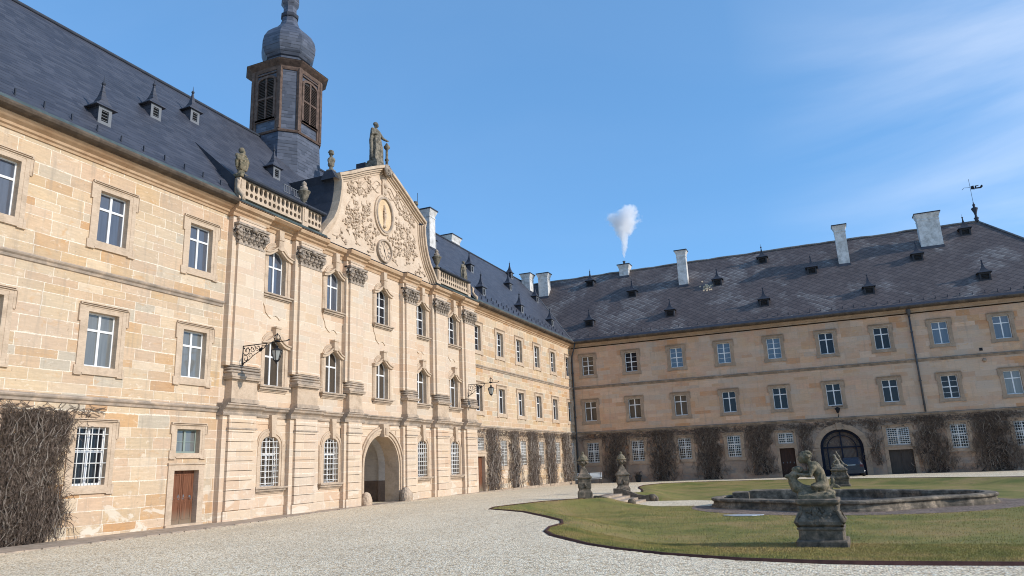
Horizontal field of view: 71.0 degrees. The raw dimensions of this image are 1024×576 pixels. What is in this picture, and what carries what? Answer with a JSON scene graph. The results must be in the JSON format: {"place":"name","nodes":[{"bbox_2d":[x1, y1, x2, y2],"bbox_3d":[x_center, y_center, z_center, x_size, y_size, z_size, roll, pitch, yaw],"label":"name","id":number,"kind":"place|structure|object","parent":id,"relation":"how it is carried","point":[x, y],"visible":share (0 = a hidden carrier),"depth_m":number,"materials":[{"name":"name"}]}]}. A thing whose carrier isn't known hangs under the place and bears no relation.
{"place":"outdoors","nodes":[
{"label":"outdoors","id":0,"kind":"place"},
{"bbox_2d":[0,480,577,552],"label":"pavement","id":1,"kind":"structure","parent":0,"point":[88,539],"depth_m":25.71,"materials":[{"name":"beige stone"}]},
{"bbox_2d":[361,492,371,505],"bbox_3d":[-7.721,11.392,38.101,0.657,1.108,0.603,-8,-15,22],"label":"guard stone","id":2,"kind":"object","parent":1,"relation":"on","point":[366,499],"visible":0.67,"depth_m":37.92,"materials":[{"name":"beige stone"}]},
{"bbox_2d":[400,487,413,500],"bbox_3d":[-6.098,12.135,41.506,0.794,1.272,0.772,-8,-15,22],"label":"guard stone","id":3,"kind":"object","parent":1,"relation":"on","point":[406,493],"visible":0.69,"depth_m":41.30,"materials":[{"name":"beige stone"}]},
{"bbox_2d":[0,470,1023,575],"bbox_3d":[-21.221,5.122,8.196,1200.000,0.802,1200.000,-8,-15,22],"label":"gravel court","id":4,"kind":"object","parent":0,"point":[463,535],"visible":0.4,"depth_m":16.49,"materials":[{"name":"beige gravel"}]},
{"bbox_2d":[0,508,349,554],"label":"kerb","id":5,"kind":"structure","parent":4,"relation":"on","point":[158,534],"depth_m":23.88,"materials":[{"name":"beige stone"}]},
{"bbox_2d":[0,0,577,542],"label":"palace wing","id":6,"kind":"structure","parent":4,"relation":"on","point":[160,264],"depth_m":32.28,"materials":[{"name":"beige stone"}]},
{"bbox_2d":[0,284,18,366],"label":"window","id":7,"kind":"structure","parent":6,"relation":"in","point":[8,294],"depth_m":22.58,"materials":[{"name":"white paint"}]},
{"bbox_2d":[0,144,34,229],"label":"window","id":8,"kind":"structure","parent":6,"relation":"in","point":[16,167],"depth_m":23.48,"materials":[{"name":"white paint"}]},
{"bbox_2d":[0,406,87,547],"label":"climbing vine","id":9,"kind":"object","parent":6,"relation":"attached to","point":[28,502],"visible":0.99,"depth_m":22.54,"materials":[{"name":"plant"}]},
{"bbox_2d":[0,398,106,430],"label":"climbing vine","id":10,"kind":"object","parent":6,"relation":"attached to","point":[24,403],"visible":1,"depth_m":23.47,"materials":[{"name":"brown plant"}]},
{"bbox_2d":[60,418,119,496],"bbox_3d":[-14.542,5.781,24.636,0.435,2.545,1.930,-8,-15,22],"label":"window","id":11,"kind":"structure","parent":6,"relation":"in","point":[93,458],"depth_m":24.76,"materials":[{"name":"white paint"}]},
{"bbox_2d":[72,301,129,378],"bbox_3d":[-14.705,1.895,25.590,0.435,2.555,1.970,-8,-15,22],"label":"window","id":12,"kind":"structure","parent":6,"relation":"in","point":[102,328],"depth_m":25.70,"materials":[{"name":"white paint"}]},
{"bbox_2d":[85,179,139,259],"bbox_3d":[-14.890,-2.491,26.668,0.435,2.555,1.970,-8,-15,22],"label":"window","id":13,"kind":"structure","parent":6,"relation":"in","point":[114,209],"depth_m":26.78,"materials":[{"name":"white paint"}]},
{"bbox_2d":[163,462,206,527],"bbox_3d":[-12.838,8.061,27.977,0.460,2.424,1.840,-8,-15,22],"label":"door","id":14,"kind":"structure","parent":6,"relation":"in","point":[185,481],"depth_m":28.11,"materials":[{"name":"brown wood"}]},
{"bbox_2d":[168,422,207,458],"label":"window","id":15,"kind":"structure","parent":6,"relation":"in","point":[187,439],"depth_m":28.58,"materials":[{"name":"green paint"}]},
{"bbox_2d":[172,320,214,387],"bbox_3d":[-13.073,2.735,29.290,0.435,2.555,1.970,-8,-15,22],"label":"window","id":16,"kind":"structure","parent":6,"relation":"in","point":[194,341],"depth_m":29.43,"materials":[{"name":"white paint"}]},
{"bbox_2d":[180,213,220,282],"bbox_3d":[-13.258,-1.650,30.368,0.435,2.555,1.970,-8,-15,22],"label":"window","id":17,"kind":"structure","parent":6,"relation":"in","point":[201,236],"depth_m":30.51,"materials":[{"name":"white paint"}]},
{"bbox_2d":[233,147,249,177],"bbox_3d":[-12.461,-5.757,33.091,0.500,1.537,0.782,-8,-15,22],"label":"figure statue","id":18,"kind":"object","parent":6,"relation":"on","point":[242,162],"visible":0.99,"depth_m":32.87,"materials":[{"name":"beige stone"}]},
{"bbox_2d":[241,333,289,365],"bbox_3d":[-10.576,2.655,30.797,2.567,1.335,0.433,-8,-15,22],"label":"wall lantern","id":19,"kind":"object","parent":6,"relation":"attached to","point":[276,352],"depth_m":30.63,"materials":[{"name":"metal"}]},
{"bbox_2d":[255,415,287,494],"bbox_3d":[-11.008,7.512,32.485,0.580,3.450,2.040,-8,-15,22],"label":"window","id":20,"kind":"structure","parent":6,"relation":"in","point":[270,460],"depth_m":32.58,"materials":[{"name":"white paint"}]},
{"bbox_2d":[257,326,291,393],"bbox_3d":[-11.156,3.350,33.495,0.640,3.060,2.040,-8,-15,22],"label":"window","id":21,"kind":"structure","parent":6,"relation":"in","point":[274,376],"depth_m":33.63,"materials":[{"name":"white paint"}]},
{"bbox_2d":[263,230,294,320],"bbox_3d":[-11.323,-0.614,34.469,0.640,4.350,2.040,-8,-15,22],"label":"window","id":22,"kind":"structure","parent":6,"relation":"in","point":[277,278],"depth_m":34.61,"materials":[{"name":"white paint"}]},
{"bbox_2d":[297,181,310,202],"bbox_3d":[-10.726,-4.857,37.034,0.660,1.400,0.660,-8,-15,22],"label":"urn","id":23,"kind":"object","parent":6,"relation":"on","point":[303,192],"visible":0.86,"depth_m":36.86,"materials":[{"name":"stone"}]},
{"bbox_2d":[317,419,342,489],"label":"window","id":24,"kind":"structure","parent":6,"relation":"in","point":[329,452],"depth_m":36.50,"materials":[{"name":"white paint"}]},
{"bbox_2d":[319,340,346,399],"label":"window","id":25,"kind":"structure","parent":6,"relation":"in","point":[331,360],"depth_m":37.60,"materials":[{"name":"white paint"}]},
{"bbox_2d":[321,253,345,333],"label":"window","id":26,"kind":"structure","parent":6,"relation":"in","point":[333,280],"depth_m":38.53,"materials":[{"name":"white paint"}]},
{"bbox_2d":[356,159,383,168],"bbox_3d":[-8.843,-7.544,45.007,1.520,0.500,0.980,-8,-15,22],"label":"pedestal","id":27,"kind":"object","parent":6,"relation":"on","point":[376,162],"visible":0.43,"depth_m":44.58,"materials":[{"name":"stone"}]},
{"bbox_2d":[368,122,388,163],"bbox_3d":[-8.449,-9.047,45.439,0.842,2.977,1.515,-10,-16,28],"label":"figure statue","id":28,"kind":"object","parent":27,"relation":"on","point":[375,145],"visible":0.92,"depth_m":44.95,"materials":[{"name":"grey stone"}]},
{"bbox_2d":[371,351,394,404],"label":"window","id":29,"kind":"structure","parent":6,"relation":"in","point":[381,367],"depth_m":41.77,"materials":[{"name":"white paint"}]},
{"bbox_2d":[372,272,394,345],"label":"window","id":30,"kind":"structure","parent":6,"relation":"in","point":[381,297],"depth_m":42.72,"materials":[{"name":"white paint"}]},
{"bbox_2d":[416,288,431,354],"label":"window","id":31,"kind":"structure","parent":6,"relation":"in","point":[422,310],"depth_m":46.94,"materials":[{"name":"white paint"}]},
{"bbox_2d":[417,359,432,408],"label":"window","id":32,"kind":"structure","parent":6,"relation":"in","point":[423,375],"depth_m":46.01,"materials":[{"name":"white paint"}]},
{"bbox_2d":[417,425,433,481],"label":"window","id":33,"kind":"structure","parent":6,"relation":"in","point":[424,473],"depth_m":44.81,"materials":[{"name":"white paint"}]},
{"bbox_2d":[447,300,461,361],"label":"window","id":34,"kind":"structure","parent":6,"relation":"in","point":[453,320],"depth_m":50.78,"materials":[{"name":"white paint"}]},
{"bbox_2d":[449,367,462,411],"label":"window","id":35,"kind":"structure","parent":6,"relation":"in","point":[454,380],"depth_m":49.88,"materials":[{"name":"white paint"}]},
{"bbox_2d":[450,427,464,479],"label":"window","id":36,"kind":"structure","parent":6,"relation":"in","point":[455,446],"depth_m":48.69,"materials":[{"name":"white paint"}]},
{"bbox_2d":[474,321,483,355],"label":"window","id":37,"kind":"structure","parent":6,"relation":"in","point":[478,327],"depth_m":54.64,"materials":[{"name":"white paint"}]},
{"bbox_2d":[476,380,484,415],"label":"window","id":38,"kind":"structure","parent":6,"relation":"in","point":[480,392],"depth_m":53.54,"materials":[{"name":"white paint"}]},
{"bbox_2d":[477,433,485,451],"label":"window","id":39,"kind":"structure","parent":6,"relation":"in","point":[481,448],"depth_m":52.75,"materials":[{"name":"white paint"}]},
{"bbox_2d":[478,452,487,490],"bbox_3d":[-2.345,13.342,51.809,0.460,2.920,1.980,-8,-15,22],"label":"door","id":40,"kind":"structure","parent":6,"relation":"in","point":[482,462],"depth_m":52.30,"materials":[{"name":"brown wood"}]},
{"bbox_2d":[483,428,505,490],"bbox_3d":[-1.255,12.915,53.809,0.376,4.960,4.125,-8,-15,22],"label":"climbing vine","id":41,"kind":"object","parent":6,"relation":"attached to","point":[494,469],"visible":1,"depth_m":53.65,"materials":[{"name":"plant"}]},
{"bbox_2d":[494,328,505,361],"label":"window","id":42,"kind":"structure","parent":6,"relation":"in","point":[499,334],"depth_m":58.27,"materials":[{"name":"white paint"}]},
{"bbox_2d":[496,384,507,417],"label":"window","id":43,"kind":"structure","parent":6,"relation":"in","point":[501,390],"depth_m":57.19,"materials":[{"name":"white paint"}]},
{"bbox_2d":[498,437,508,469],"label":"window","id":44,"kind":"structure","parent":6,"relation":"in","point":[505,451],"depth_m":56.25,"materials":[{"name":"white paint"}]},
{"bbox_2d":[506,430,526,489],"bbox_3d":[0.332,13.634,57.420,0.390,4.789,4.447,-8,-15,22],"label":"climbing vine","id":45,"kind":"object","parent":6,"relation":"attached to","point":[517,462],"visible":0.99,"depth_m":57.35,"materials":[{"name":"plant"}]},
{"bbox_2d":[514,335,523,366],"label":"window","id":46,"kind":"structure","parent":6,"relation":"in","point":[519,341],"depth_m":61.87,"materials":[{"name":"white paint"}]},
{"bbox_2d":[516,388,526,419],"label":"window","id":47,"kind":"structure","parent":6,"relation":"in","point":[520,393],"depth_m":60.79,"materials":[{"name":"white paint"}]},
{"bbox_2d":[519,437,528,468],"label":"window","id":48,"kind":"structure","parent":6,"relation":"in","point":[523,447],"depth_m":59.74,"materials":[{"name":"white paint"}]},
{"bbox_2d":[477,426,575,444],"bbox_3d":[1.854,12.910,61.820,0.072,1.579,23.199,-8,-15,22],"label":"climbing vine","id":49,"kind":"object","parent":6,"relation":"attached to","point":[505,434],"visible":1,"depth_m":59.02,"materials":[{"name":"plant"}]},
{"bbox_2d":[525,431,544,486],"bbox_3d":[1.967,14.412,61.158,0.384,4.928,4.113,-8,-15,22],"label":"climbing vine","id":50,"kind":"object","parent":6,"relation":"attached to","point":[534,463],"visible":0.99,"depth_m":60.85,"materials":[{"name":"plant"}]},
{"bbox_2d":[532,342,541,371],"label":"window","id":51,"kind":"structure","parent":6,"relation":"in","point":[536,347],"depth_m":65.61,"materials":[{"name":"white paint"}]},
{"bbox_2d":[534,392,543,421],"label":"window","id":52,"kind":"structure","parent":6,"relation":"in","point":[538,396],"depth_m":64.53,"materials":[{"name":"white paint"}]},
{"bbox_2d":[537,438,545,467],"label":"window","id":53,"kind":"structure","parent":6,"relation":"in","point":[541,442],"depth_m":63.49,"materials":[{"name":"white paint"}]},
{"bbox_2d":[544,432,559,484],"bbox_3d":[3.675,15.356,65.003,0.389,4.791,4.236,-8,-15,22],"label":"climbing vine","id":54,"kind":"object","parent":6,"relation":"attached to","point":[551,465],"visible":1,"depth_m":64.67,"materials":[{"name":"plant"}]},
{"bbox_2d":[549,348,556,375],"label":"window","id":55,"kind":"structure","parent":6,"relation":"in","point":[552,352],"depth_m":69.42,"materials":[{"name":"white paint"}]},
{"bbox_2d":[551,395,559,423],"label":"window","id":56,"kind":"structure","parent":6,"relation":"in","point":[554,399],"depth_m":68.35,"materials":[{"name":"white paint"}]},
{"bbox_2d":[554,439,561,466],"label":"window","id":57,"kind":"structure","parent":6,"relation":"in","point":[559,458],"depth_m":67.37,"materials":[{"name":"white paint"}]},
{"bbox_2d":[564,353,571,379],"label":"window","id":58,"kind":"structure","parent":6,"relation":"in","point":[567,358],"depth_m":73.38,"materials":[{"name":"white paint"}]},
{"bbox_2d":[561,433,576,481],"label":"climbing vine","id":59,"kind":"object","parent":6,"relation":"attached to","point":[568,465],"visible":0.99,"depth_m":68.78,"materials":[{"name":"plant"}]},
{"bbox_2d":[566,398,574,424],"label":"window","id":60,"kind":"structure","parent":6,"relation":"in","point":[570,402],"depth_m":72.29,"materials":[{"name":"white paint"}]},
{"bbox_2d":[534,179,1023,482],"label":"side wing","id":61,"kind":"structure","parent":4,"relation":"on","point":[926,317],"depth_m":66.50,"materials":[{"name":"beige stone"}]},
{"bbox_2d":[578,353,597,378],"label":"window","id":62,"kind":"structure","parent":61,"relation":"in","point":[587,362],"depth_m":73.47,"materials":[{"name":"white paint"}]},
{"bbox_2d":[580,398,600,424],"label":"window","id":63,"kind":"structure","parent":61,"relation":"in","point":[590,407],"depth_m":72.36,"materials":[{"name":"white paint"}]},
{"bbox_2d":[583,439,603,466],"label":"window","id":64,"kind":"structure","parent":61,"relation":"in","point":[593,451],"depth_m":71.33,"materials":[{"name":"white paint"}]},
{"bbox_2d":[600,431,632,482],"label":"climbing vine","id":65,"kind":"object","parent":61,"relation":"attached to","point":[613,452],"visible":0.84,"depth_m":70.28,"materials":[{"name":"plant"}]},
{"bbox_2d":[620,348,641,375],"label":"window","id":66,"kind":"structure","parent":61,"relation":"in","point":[630,357],"depth_m":71.77,"materials":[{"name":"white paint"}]},
{"bbox_2d":[624,395,645,421],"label":"window","id":67,"kind":"structure","parent":61,"relation":"in","point":[634,405],"depth_m":70.67,"materials":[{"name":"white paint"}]},
{"bbox_2d":[627,437,648,464],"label":"window","id":68,"kind":"structure","parent":61,"relation":"in","point":[636,446],"depth_m":69.62,"materials":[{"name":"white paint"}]},
{"bbox_2d":[641,430,684,480],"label":"climbing vine","id":69,"kind":"object","parent":61,"relation":"attached to","point":[664,458],"visible":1,"depth_m":68.43,"materials":[{"name":"plant"}]},
{"bbox_2d":[665,344,687,371],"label":"window","id":70,"kind":"structure","parent":61,"relation":"in","point":[676,358],"depth_m":70.09,"materials":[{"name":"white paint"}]},
{"bbox_2d":[669,391,691,418],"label":"window","id":71,"kind":"structure","parent":61,"relation":"in","point":[680,401],"depth_m":68.97,"materials":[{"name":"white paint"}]},
{"bbox_2d":[673,434,696,462],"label":"window","id":72,"kind":"structure","parent":61,"relation":"in","point":[688,454],"depth_m":67.95,"materials":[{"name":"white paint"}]},
{"bbox_2d":[691,427,733,479],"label":"climbing vine","id":73,"kind":"object","parent":61,"relation":"attached to","point":[710,454],"visible":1,"depth_m":66.79,"materials":[{"name":"plant"}]},
{"bbox_2d":[712,339,735,366],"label":"window","id":74,"kind":"structure","parent":61,"relation":"in","point":[723,349],"depth_m":68.38,"materials":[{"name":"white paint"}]},
{"bbox_2d":[717,387,741,415],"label":"window","id":75,"kind":"structure","parent":61,"relation":"in","point":[728,397],"depth_m":67.29,"materials":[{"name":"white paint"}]},
{"bbox_2d":[722,432,746,460],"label":"window","id":76,"kind":"structure","parent":61,"relation":"in","point":[735,442],"depth_m":66.24,"materials":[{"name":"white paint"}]},
{"bbox_2d":[742,424,785,474],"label":"climbing vine","id":77,"kind":"object","parent":61,"relation":"attached to","point":[758,445],"visible":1,"depth_m":65.15,"materials":[{"name":"plant"}]},
{"bbox_2d":[761,334,786,362],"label":"window","id":78,"kind":"structure","parent":61,"relation":"in","point":[773,345],"depth_m":66.68,"materials":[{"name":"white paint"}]},
{"bbox_2d":[767,383,793,412],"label":"window","id":79,"kind":"structure","parent":61,"relation":"in","point":[780,397],"depth_m":65.59,"materials":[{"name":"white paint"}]},
{"bbox_2d":[774,429,796,445],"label":"window","id":80,"kind":"structure","parent":61,"relation":"in","point":[781,437],"depth_m":64.71,"materials":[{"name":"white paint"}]},
{"bbox_2d":[776,445,800,477],"bbox_3d":[24.732,15.538,64.213,1.860,2.920,0.460,-8,-15,22],"label":"door","id":81,"kind":"structure","parent":61,"relation":"in","point":[783,462],"depth_m":64.31,"materials":[{"name":"brown wood"}]},
{"bbox_2d":[578,410,1023,446],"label":"string course","id":82,"kind":"object","parent":61,"relation":"attached to","point":[787,427],"visible":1,"depth_m":63.88,"materials":[{"name":"beige stone"}]},
{"bbox_2d":[794,423,818,469],"bbox_3d":[26.173,14.077,63.653,2.521,4.133,0.219,-8,-15,22],"label":"climbing vine","id":83,"kind":"object","parent":61,"relation":"attached to","point":[803,437],"visible":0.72,"depth_m":63.88,"materials":[{"name":"plant"}]},
{"bbox_2d":[813,328,839,357],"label":"window","id":84,"kind":"structure","parent":61,"relation":"in","point":[825,339],"depth_m":64.99,"materials":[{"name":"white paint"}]},
{"bbox_2d":[820,379,847,409],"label":"window","id":85,"kind":"structure","parent":61,"relation":"in","point":[833,390],"depth_m":63.91,"materials":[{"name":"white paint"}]},
{"bbox_2d":[863,420,889,465],"bbox_3d":[31.060,13.223,61.690,2.480,3.912,0.220,-8,-15,22],"label":"climbing vine","id":86,"kind":"object","parent":61,"relation":"attached to","point":[879,460],"visible":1,"depth_m":61.58,"materials":[{"name":"plant"}]},
{"bbox_2d":[867,323,896,353],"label":"window","id":87,"kind":"structure","parent":61,"relation":"in","point":[881,335],"depth_m":63.30,"materials":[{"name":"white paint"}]},
{"bbox_2d":[876,375,905,405],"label":"window","id":88,"kind":"structure","parent":61,"relation":"in","point":[890,387],"depth_m":62.20,"materials":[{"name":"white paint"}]},
{"bbox_2d":[881,423,914,446],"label":"window","id":89,"kind":"structure","parent":61,"relation":"in","point":[899,436],"depth_m":61.29,"materials":[{"name":"white paint"}]},
{"bbox_2d":[884,445,920,473],"bbox_3d":[33.021,14.628,60.763,2.490,2.464,0.460,-8,-15,22],"label":"door","id":90,"kind":"structure","parent":61,"relation":"in","point":[895,465],"depth_m":60.84,"materials":[{"name":"grey wood"}]},
{"bbox_2d":[905,414,967,472],"bbox_3d":[35.230,12.897,59.922,4.734,4.861,0.226,-8,-15,22],"label":"climbing vine","id":91,"kind":"object","parent":61,"relation":"attached to","point":[937,464],"visible":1,"depth_m":59.94,"materials":[{"name":"plant"}]},
{"bbox_2d":[925,317,955,348],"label":"window","id":92,"kind":"structure","parent":61,"relation":"in","point":[940,332],"depth_m":61.59,"materials":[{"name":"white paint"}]},
{"bbox_2d":[935,370,966,402],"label":"window","id":93,"kind":"structure","parent":61,"relation":"in","point":[950,386],"depth_m":60.51,"materials":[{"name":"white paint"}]},
{"bbox_2d":[944,420,975,451],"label":"window","id":94,"kind":"structure","parent":61,"relation":"in","point":[957,439],"depth_m":59.50,"materials":[{"name":"white paint"}]},
{"bbox_2d":[964,410,1023,471],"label":"climbing vine","id":95,"kind":"object","parent":61,"relation":"attached to","point":[999,456],"visible":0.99,"depth_m":58.30,"materials":[{"name":"plant"}]},
{"bbox_2d":[986,310,1018,342],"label":"window","id":96,"kind":"structure","parent":61,"relation":"in","point":[1001,324],"depth_m":59.90,"materials":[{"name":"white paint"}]},
{"bbox_2d":[997,366,1023,398],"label":"window","id":97,"kind":"structure","parent":61,"relation":"in","point":[1011,378],"depth_m":58.85,"materials":[{"name":"white paint"}]},
{"bbox_2d":[1007,417,1023,449],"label":"window","id":98,"kind":"structure","parent":61,"relation":"in","point":[1020,430],"depth_m":57.99,"materials":[{"name":"white paint"}]},
{"bbox_2d":[840,457,865,475],"bbox_3d":[28.224,14.853,59.797,1.880,1.532,4.110,-8,-15,22],"label":"parked car","id":99,"kind":"object","parent":4,"relation":"on","point":[855,464],"visible":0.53,"depth_m":58.04,"materials":[{"name":"paint"}]},
{"bbox_2d":[19,0,1023,282],"label":"sky","id":100,"kind":"structure","parent":0,"point":[565,139],"materials":[{"name":"blue"}]},
{"bbox_2d":[638,500,713,505],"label":"path","id":101,"kind":"structure","parent":0,"point":[685,503],"depth_m":35.18,"materials":[{"name":"beige gravel"}]},
{"bbox_2d":[493,477,1023,560],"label":"lawn","id":102,"kind":"structure","parent":0,"point":[1009,487],"depth_m":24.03,"materials":[{"name":"green plant"}]},
{"bbox_2d":[576,469,592,498],"bbox_3d":[3.562,9.749,35.219,0.740,1.700,0.759,-3,-14,3],"label":"pedestal","id":103,"kind":"object","parent":102,"relation":"on","point":[584,477],"visible":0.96,"depth_m":34.94,"materials":[{"name":"stone"}]},
{"bbox_2d":[615,467,630,490],"bbox_3d":[6.088,10.695,39.416,0.740,1.700,0.759,-3,-14,3],"label":"pedestal","id":104,"kind":"object","parent":102,"relation":"on","point":[622,474],"visible":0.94,"depth_m":39.17,"materials":[{"name":"stone"}]},
{"bbox_2d":[593,488,658,503],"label":"garden steps","id":105,"kind":"structure","parent":102,"relation":"on","point":[624,495],"depth_m":37.78,"materials":[{"name":"stone"}]},
{"bbox_2d":[489,476,1023,565],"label":"lawn edging","id":106,"kind":"object","parent":102,"relation":"on","point":[936,563],"visible":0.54,"depth_m":12.01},
{"bbox_2d":[794,497,850,547],"bbox_3d":[7.506,5.705,17.440,1.176,1.170,1.176,-9,-15,24],"label":"pedestal","id":107,"kind":"object","parent":102,"relation":"on","point":[818,523],"visible":0.99,"depth_m":17.02,"materials":[{"name":"stone"}]},
{"bbox_2d":[785,450,839,498],"bbox_3d":[7.391,4.605,17.740,1.252,1.172,0.731,-8,-15,22],"label":"child statue","id":108,"kind":"object","parent":107,"relation":"on","point":[820,488],"visible":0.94,"depth_m":17.58,"materials":[{"name":"stone"}]},
{"bbox_2d":[830,468,850,486],"bbox_3d":[20.853,12.095,45.656,1.176,1.170,1.176,-9,-15,24],"label":"pedestal","id":109,"kind":"object","parent":102,"relation":"on","point":[841,477],"visible":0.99,"depth_m":45.23,"materials":[{"name":"stone"}]},
{"bbox_2d":[831,451,847,468],"bbox_3d":[20.855,10.988,45.906,0.988,1.160,0.693,-8,-15,22],"label":"child statue","id":110,"kind":"object","parent":109,"relation":"on","point":[837,464],"visible":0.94,"depth_m":45.78,"materials":[{"name":"stone"}]},
{"bbox_2d":[711,489,999,511],"bbox_3d":[14.029,9.025,30.163,9.801,1.100,8.473,1,-14,-13],"label":"fountain basin","id":111,"kind":"object","parent":102,"relation":"on","point":[865,500],"visible":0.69,"depth_m":28.79,"materials":[{"name":"stone"}]},
{"bbox_2d":[692,498,1023,515],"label":"path","id":112,"kind":"structure","parent":0,"point":[1004,503],"depth_m":26.22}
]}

